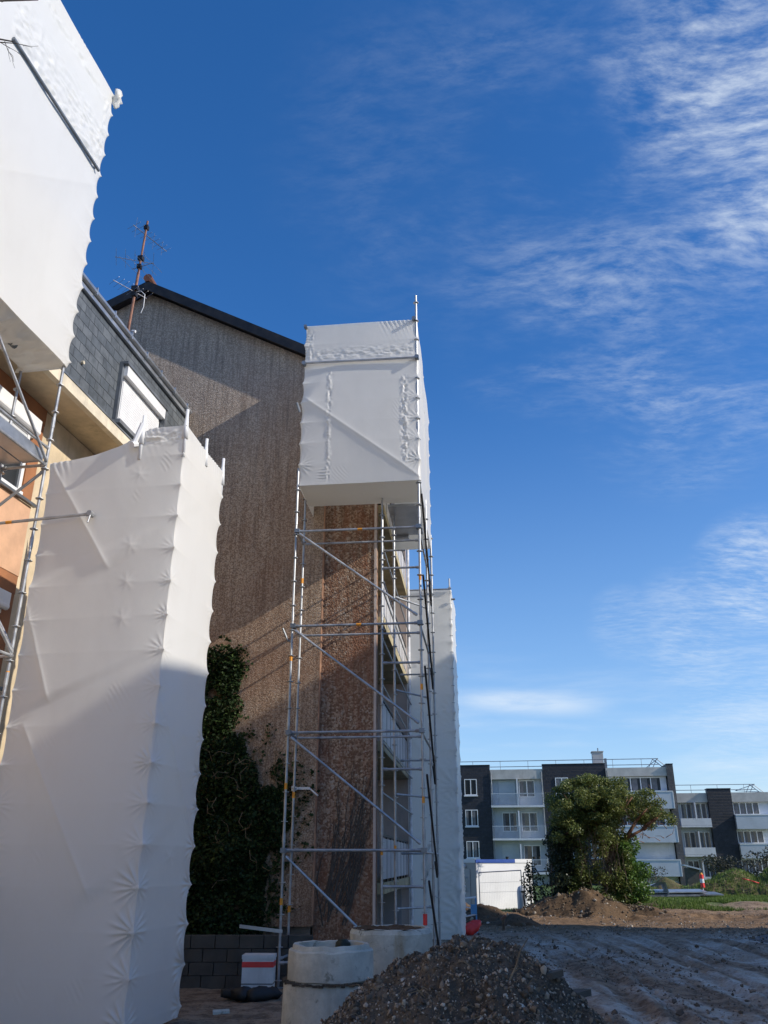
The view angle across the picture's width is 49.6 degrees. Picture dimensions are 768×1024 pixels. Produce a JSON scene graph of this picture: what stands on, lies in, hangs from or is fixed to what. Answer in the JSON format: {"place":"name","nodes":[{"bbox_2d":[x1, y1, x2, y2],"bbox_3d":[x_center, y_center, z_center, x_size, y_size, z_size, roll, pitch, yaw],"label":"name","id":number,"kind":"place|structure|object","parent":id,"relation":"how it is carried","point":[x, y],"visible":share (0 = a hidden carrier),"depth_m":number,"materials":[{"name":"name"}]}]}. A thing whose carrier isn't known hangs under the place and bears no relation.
{"place":"outdoors","nodes":[
{"label":"outdoors","id":0,"kind":"place"},
{"bbox_2d":[61,0,767,792],"label":"sky","id":1,"kind":"structure","parent":0,"point":[571,196],"materials":[{"name":"blue"}]},
{"bbox_2d":[163,885,767,1023],"bbox_3d":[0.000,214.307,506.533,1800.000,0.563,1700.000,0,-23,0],"label":"ground","id":2,"kind":"structure","parent":0,"point":[200,1005],"depth_m":16.60,"materials":[{"name":"soil"}]},
{"bbox_2d":[0,0,37,67],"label":"bare tree","id":3,"kind":"object","parent":2,"relation":"on","point":[9,41],"visible":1,"depth_m":5.96,"materials":[{"name":"plant"}]},
{"bbox_2d":[0,0,122,734],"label":"scaffold tower","id":4,"kind":"structure","parent":2,"relation":"on","point":[58,98],"depth_m":13.23,"materials":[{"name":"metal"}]},
{"bbox_2d":[0,272,191,762],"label":"mansard house","id":5,"kind":"structure","parent":2,"relation":"on","point":[117,385],"depth_m":15.66,"materials":[{"name":"orange"}]},
{"bbox_2d":[0,588,11,690],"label":"window","id":6,"kind":"structure","parent":5,"relation":"in","point":[5,596],"depth_m":13.60,"materials":[{"name":"white glass"}]},
{"bbox_2d":[0,385,41,507],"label":"window","id":7,"kind":"structure","parent":5,"relation":"in","point":[12,479],"depth_m":14.35,"materials":[{"name":"white plastic"}]},
{"bbox_2d":[110,217,166,332],"bbox_3d":[-5.786,-5.244,19.627,1.339,4.152,0.980,14,-26,-30],"label":"tv aerial","id":8,"kind":"object","parent":5,"relation":"attached to","point":[135,289],"visible":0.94,"depth_m":19.76,"materials":[{"name":"metal"}]},
{"bbox_2d":[112,361,168,439],"bbox_3d":[-5.157,-2.052,17.750,0.189,1.430,2.050,-4,-23,9],"label":"dormer window","id":9,"kind":"structure","parent":5,"relation":"in","point":[134,398],"depth_m":17.45,"materials":[{"name":"white plastic"}]},
{"bbox_2d":[0,409,224,1023],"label":"wrapped scaffold","id":10,"kind":"object","parent":2,"relation":"on","point":[100,773],"visible":1,"depth_m":11.30,"materials":[{"name":"white plastic"}]},
{"bbox_2d":[213,1009,229,1014],"bbox_3d":[-2.251,6.928,11.492,0.234,0.111,0.107,5,-23,-12],"label":"stone block","id":11,"kind":"object","parent":2,"relation":"on","point":[221,1011],"depth_m":11.47,"materials":[{"name":"concrete"}]},
{"bbox_2d":[180,935,312,988],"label":"block wall","id":12,"kind":"structure","parent":2,"relation":"on","point":[213,961],"depth_m":14.24,"materials":[{"name":"concrete"}]},
{"bbox_2d":[220,986,282,1001],"bbox_3d":[-2.025,7.336,12.662,0.958,0.245,0.472,0,-23,0],"label":"refuse bundle","id":13,"kind":"object","parent":2,"relation":"on","point":[253,994],"visible":0.94,"depth_m":12.57,"materials":[{"name":"black plastic"}]},
{"bbox_2d":[241,953,276,987],"bbox_3d":[-2.030,7.495,13.475,0.520,0.595,0.370,0,-23,0],"label":"site cabinet","id":14,"kind":"object","parent":2,"relation":"on","point":[258,969],"visible":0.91,"depth_m":13.36,"materials":[{"name":"white plastic"}]},
{"bbox_2d":[106,274,413,940],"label":"apartment house","id":15,"kind":"structure","parent":2,"relation":"on","point":[236,382],"depth_m":18.65,"materials":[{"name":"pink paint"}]},
{"bbox_2d":[185,635,372,934],"bbox_3d":[-3.246,5.549,16.460,6.009,6.473,0.916,-1,-23,3],"label":"ivy","id":16,"kind":"object","parent":15,"relation":"attached to","point":[218,851],"visible":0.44,"depth_m":16.32,"materials":[{"name":"green plant"}]},
{"bbox_2d":[377,888,401,924],"bbox_3d":[-0.124,10.523,21.802,1.180,1.310,0.060,-2,-23,6],"label":"garage door","id":17,"kind":"structure","parent":15,"relation":"in","point":[388,907],"depth_m":21.80,"materials":[{"name":"grey metal"}]},
{"bbox_2d":[281,979,363,1023],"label":"concrete ring","id":18,"kind":"object","parent":2,"relation":"on","point":[307,1005],"visible":0.41,"depth_m":8.85,"materials":[{"name":"grey concrete"}]},
{"bbox_2d":[282,939,373,988],"bbox_3d":[-0.623,5.072,9.391,1.023,0.414,1.027,0,-23,0],"label":"concrete ring","id":19,"kind":"object","parent":18,"relation":"on","point":[335,963],"visible":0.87,"depth_m":9.03,"materials":[{"name":"grey concrete"}]},
{"bbox_2d":[275,295,441,988],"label":"scaffold tower","id":20,"kind":"structure","parent":2,"relation":"on","point":[364,423],"depth_m":17.73,"materials":[{"name":"metal"}]},
{"bbox_2d":[239,924,281,932],"bbox_3d":[-2.085,7.061,14.096,0.730,0.135,0.020,0,-23,0],"label":"metal strip","id":21,"kind":"object","parent":20,"relation":"attached to","point":[260,928],"visible":1,"depth_m":14.09,"materials":[{"name":"metal"}]},
{"bbox_2d":[350,924,432,977],"bbox_3d":[0.099,6.285,11.353,1.158,1.156,1.160,0,-23,0],"label":"concrete ring","id":22,"kind":"object","parent":2,"relation":"on","point":[389,943],"visible":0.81,"depth_m":11.05,"materials":[{"name":"grey concrete"}]},
{"bbox_2d":[406,579,465,939],"bbox_3d":[1.359,7.183,25.010,1.900,10.010,2.743,-2,-23,6],"label":"wrapped scaffold","id":23,"kind":"object","parent":2,"relation":"on","point":[452,882],"visible":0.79,"depth_m":23.63,"materials":[{"name":"white plastic"}]},
{"bbox_2d":[320,934,611,1023],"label":"spoil heap","id":24,"kind":"object","parent":2,"relation":"on","point":[457,979],"visible":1,"depth_m":6.23,"materials":[{"name":"gravel"}]},
{"bbox_2d":[465,896,477,933],"bbox_3d":[2.470,11.865,24.496,0.548,0.995,0.092,0,-23,0],"label":"barrier frame","id":25,"kind":"object","parent":2,"relation":"on","point":[473,907],"visible":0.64,"depth_m":24.55,"materials":[{"name":"blue metal"}]},
{"bbox_2d":[465,920,480,935],"bbox_3d":[2.473,12.043,23.995,0.668,0.529,0.555,0,-23,0],"label":"red sack","id":26,"kind":"object","parent":2,"relation":"on","point":[472,927],"visible":0.72,"depth_m":23.81,"materials":[{"name":"plastic"}]},
{"bbox_2d":[464,859,533,909],"bbox_3d":[4.652,16.404,36.750,3.037,1.980,2.335,11,-25,-25],"label":"site cabin","id":27,"kind":"object","parent":2,"relation":"on","point":[473,868],"visible":0.7,"depth_m":35.72,"materials":[{"name":"white metal"}]},
{"bbox_2d":[464,869,470,905],"bbox_3d":[3.418,16.253,35.948,0.115,1.520,1.035,11,-25,-25],"label":"door","id":28,"kind":"structure","parent":27,"relation":"in","point":[466,871],"depth_m":35.74,"materials":[{"name":"metal"}]},
{"bbox_2d":[478,870,522,908],"bbox_3d":[4.600,14.970,32.760,1.749,1.619,0.040,3,-23,-6],"label":"fence panel","id":29,"kind":"object","parent":2,"relation":"on","point":[500,885],"visible":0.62,"depth_m":32.86,"materials":[{"name":"metal"}]},
{"bbox_2d":[466,903,540,926],"bbox_3d":[3.300,13.772,28.491,4.000,1.054,3.760,0,-23,0],"label":"earth mound","id":30,"kind":"object","parent":2,"relation":"on","point":[489,915],"visible":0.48,"depth_m":27.59,"materials":[{"name":"brown soil"}]},
{"bbox_2d":[500,914,506,930],"bbox_3d":[3.671,12.607,25.502,0.204,0.506,0.100,-3,-23,7],"label":"wooden stake","id":31,"kind":"object","parent":2,"relation":"on","point":[503,917],"visible":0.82,"depth_m":25.49,"materials":[{"name":"brown wood"}]},
{"bbox_2d":[517,886,526,908],"bbox_3d":[5.750,16.108,34.668,0.400,1.000,0.394,0,-23,0],"label":"storage cylinder","id":32,"kind":"object","parent":2,"relation":"on","point":[519,897],"visible":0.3,"depth_m":34.56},
{"bbox_2d":[519,860,544,905],"bbox_3d":[5.859,14.710,32.601,1.087,1.983,0.804,18,-28,-36],"label":"straggly shrub","id":33,"kind":"object","parent":2,"relation":"on","point":[529,875],"visible":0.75,"depth_m":32.56,"materials":[{"name":"green plant"}]},
{"bbox_2d":[523,870,554,904],"bbox_3d":[6.375,15.067,32.990,1.713,1.619,0.040,4,-23,-9],"label":"fence panel","id":34,"kind":"object","parent":2,"relation":"on","point":[532,882],"visible":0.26,"depth_m":33.08,"materials":[{"name":"metal"}]},
{"bbox_2d":[539,823,578,896],"bbox_3d":[6.958,13.888,32.546,1.743,3.457,2.407,0,-23,0],"label":"dark bush","id":35,"kind":"object","parent":2,"relation":"on","point":[560,857],"visible":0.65,"depth_m":32.27,"materials":[{"name":"green plant"}]},
{"bbox_2d":[460,748,685,885],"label":"apartment block","id":36,"kind":"structure","parent":2,"relation":"on","point":[506,814],"depth_m":70.35,"materials":[{"name":"paint"}]},
{"bbox_2d":[464,779,477,796],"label":"window","id":37,"kind":"structure","parent":36,"relation":"in","point":[470,785],"depth_m":71.86,"materials":[{"name":"white plastic"}]},
{"bbox_2d":[465,810,478,827],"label":"window","id":38,"kind":"structure","parent":36,"relation":"in","point":[471,816],"depth_m":70.89,"materials":[{"name":"white plastic"}]},
{"bbox_2d":[466,841,480,858],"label":"window","id":39,"kind":"structure","parent":36,"relation":"in","point":[473,852],"depth_m":69.93,"materials":[{"name":"white plastic"}]},
{"bbox_2d":[502,812,517,831],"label":"window","id":40,"kind":"structure","parent":36,"relation":"in","point":[508,818],"depth_m":70.84,"materials":[{"name":"grey glass"}]},
{"bbox_2d":[518,780,534,796],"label":"window","id":41,"kind":"structure","parent":36,"relation":"in","point":[525,786],"depth_m":71.64,"materials":[{"name":"grey glass"}]},
{"bbox_2d":[521,812,538,831],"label":"window","id":42,"kind":"structure","parent":36,"relation":"in","point":[528,819],"depth_m":70.60,"materials":[{"name":"grey glass"}]},
{"bbox_2d":[524,845,541,865],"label":"window","id":43,"kind":"structure","parent":36,"relation":"in","point":[530,851],"depth_m":69.62,"materials":[{"name":"grey glass"}]},
{"bbox_2d":[555,777,567,785],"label":"window","id":44,"kind":"structure","parent":36,"relation":"in","point":[557,780],"depth_m":70.95,"materials":[{"name":"white plastic"}]},
{"bbox_2d":[621,777,661,790],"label":"window","id":45,"kind":"structure","parent":36,"relation":"in","point":[635,783],"depth_m":69.97,"materials":[{"name":"grey glass"}]},
{"bbox_2d":[617,812,665,825],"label":"window","id":46,"kind":"structure","parent":36,"relation":"in","point":[627,823],"depth_m":68.81,"materials":[{"name":"white plastic"}]},
{"bbox_2d":[512,886,668,920],"bbox_3d":[7.695,14.821,31.293,6.310,1.396,3.360,0,-23,0],"label":"earth mound","id":47,"kind":"object","parent":2,"relation":"on","point":[582,902],"visible":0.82,"depth_m":30.68,"materials":[{"name":"brown soil"}]},
{"bbox_2d":[436,911,767,1023],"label":"clods","id":48,"kind":"object","parent":2,"relation":"on","point":[679,1012],"visible":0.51,"depth_m":18.21,"materials":[{"name":"soil"}]},
{"bbox_2d":[542,773,677,905],"bbox_3d":[8.854,12.951,32.706,5.146,5.132,4.684,0,-23,0],"label":"ivy clad tree","id":49,"kind":"object","parent":2,"relation":"on","point":[598,803],"visible":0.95,"depth_m":32.28,"materials":[{"name":"green plant"}]},
{"bbox_2d":[598,833,654,905],"bbox_3d":[9.558,14.165,32.613,2.047,3.029,2.143,-8,-24,17],"label":"ivy bush","id":50,"kind":"object","parent":2,"relation":"on","point":[639,874],"visible":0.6,"depth_m":32.13,"materials":[{"name":"green plant"}]},
{"bbox_2d":[644,865,679,884],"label":"thin bush","id":51,"kind":"object","parent":2,"relation":"on","point":[655,876],"visible":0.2,"depth_m":52.04,"materials":[{"name":"green plant"}]},
{"bbox_2d":[643,877,681,888],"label":"earth mound","id":52,"kind":"object","parent":2,"relation":"on","point":[671,884],"visible":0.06,"depth_m":41.55,"materials":[{"name":"soil"}]},
{"bbox_2d":[647,882,723,897],"bbox_3d":[12.750,17.249,37.985,5.100,0.700,1.400,0,-23,0],"label":"metal sheet pile","id":53,"kind":"object","parent":2,"relation":"on","point":[665,891],"visible":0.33,"depth_m":37.61,"materials":[{"name":"metal"}]},
{"bbox_2d":[681,864,701,885],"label":"bin shelter","id":54,"kind":"object","parent":2,"relation":"on","point":[691,875],"visible":0.82,"depth_m":61.84,"materials":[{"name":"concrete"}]},
{"bbox_2d":[699,873,704,889],"bbox_3d":[15.100,17.672,39.434,0.198,1.060,0.198,0,-23,0],"label":"marker post","id":55,"kind":"object","parent":2,"relation":"on","point":[701,877],"visible":0.9,"depth_m":39.45,"materials":[{"name":"red plastic"}]},
{"bbox_2d":[675,784,767,880],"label":"apartment block","id":56,"kind":"structure","parent":2,"relation":"on","point":[719,822],"depth_m":76.66,"materials":[{"name":"paint"}]},
{"bbox_2d":[680,803,692,817],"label":"window","id":57,"kind":"structure","parent":56,"relation":"in","point":[686,808],"depth_m":78.07,"materials":[{"name":"white glass"}]},
{"bbox_2d":[683,832,696,847],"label":"window","id":58,"kind":"structure","parent":56,"relation":"in","point":[689,837],"depth_m":77.09,"materials":[{"name":"white glass"}]},
{"bbox_2d":[687,860,699,873],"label":"window","id":59,"kind":"structure","parent":56,"relation":"in","point":[694,863],"depth_m":76.30,"materials":[{"name":"grey glass"}]},
{"bbox_2d":[695,803,707,817],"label":"window","id":60,"kind":"structure","parent":56,"relation":"in","point":[701,809],"depth_m":77.87,"materials":[{"name":"grey glass"}]},
{"bbox_2d":[699,832,711,846],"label":"window","id":61,"kind":"structure","parent":56,"relation":"in","point":[705,838],"depth_m":76.90,"materials":[{"name":"grey glass"}]},
{"bbox_2d":[703,861,715,876],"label":"window","id":62,"kind":"structure","parent":56,"relation":"in","point":[707,873],"depth_m":75.85,"materials":[{"name":"white plastic"}]},
{"bbox_2d":[732,802,759,814],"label":"window","id":63,"kind":"structure","parent":56,"relation":"in","point":[738,807],"depth_m":77.07,"materials":[{"name":"grey glass"}]},
{"bbox_2d":[737,831,764,842],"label":"window","id":64,"kind":"structure","parent":56,"relation":"in","point":[743,836],"depth_m":76.10,"materials":[{"name":"grey glass"}]},
{"bbox_2d":[741,859,767,871],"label":"window","id":65,"kind":"structure","parent":56,"relation":"in","point":[760,866],"depth_m":75.17,"materials":[{"name":"white plastic"}]},
{"bbox_2d":[676,866,767,895],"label":"earth mound","id":66,"kind":"object","parent":2,"relation":"on","point":[731,882],"visible":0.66,"depth_m":39.68,"materials":[{"name":"green plant"}]},
{"bbox_2d":[702,845,767,877],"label":"hedge","id":67,"kind":"object","parent":2,"relation":"on","point":[723,866],"visible":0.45,"depth_m":51.39,"materials":[{"name":"green plant"}]},
{"bbox_2d":[749,929,767,942],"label":"gravel heap","id":68,"kind":"object","parent":2,"relation":"on","point":[763,937],"visible":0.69,"depth_m":22.00,"materials":[{"name":"gravel"}]},
{"bbox_2d":[500,894,767,911],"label":"grass","id":69,"kind":"structure","parent":0,"point":[692,902],"depth_m":34.64,"materials":[{"name":"green plant"}]}
]}

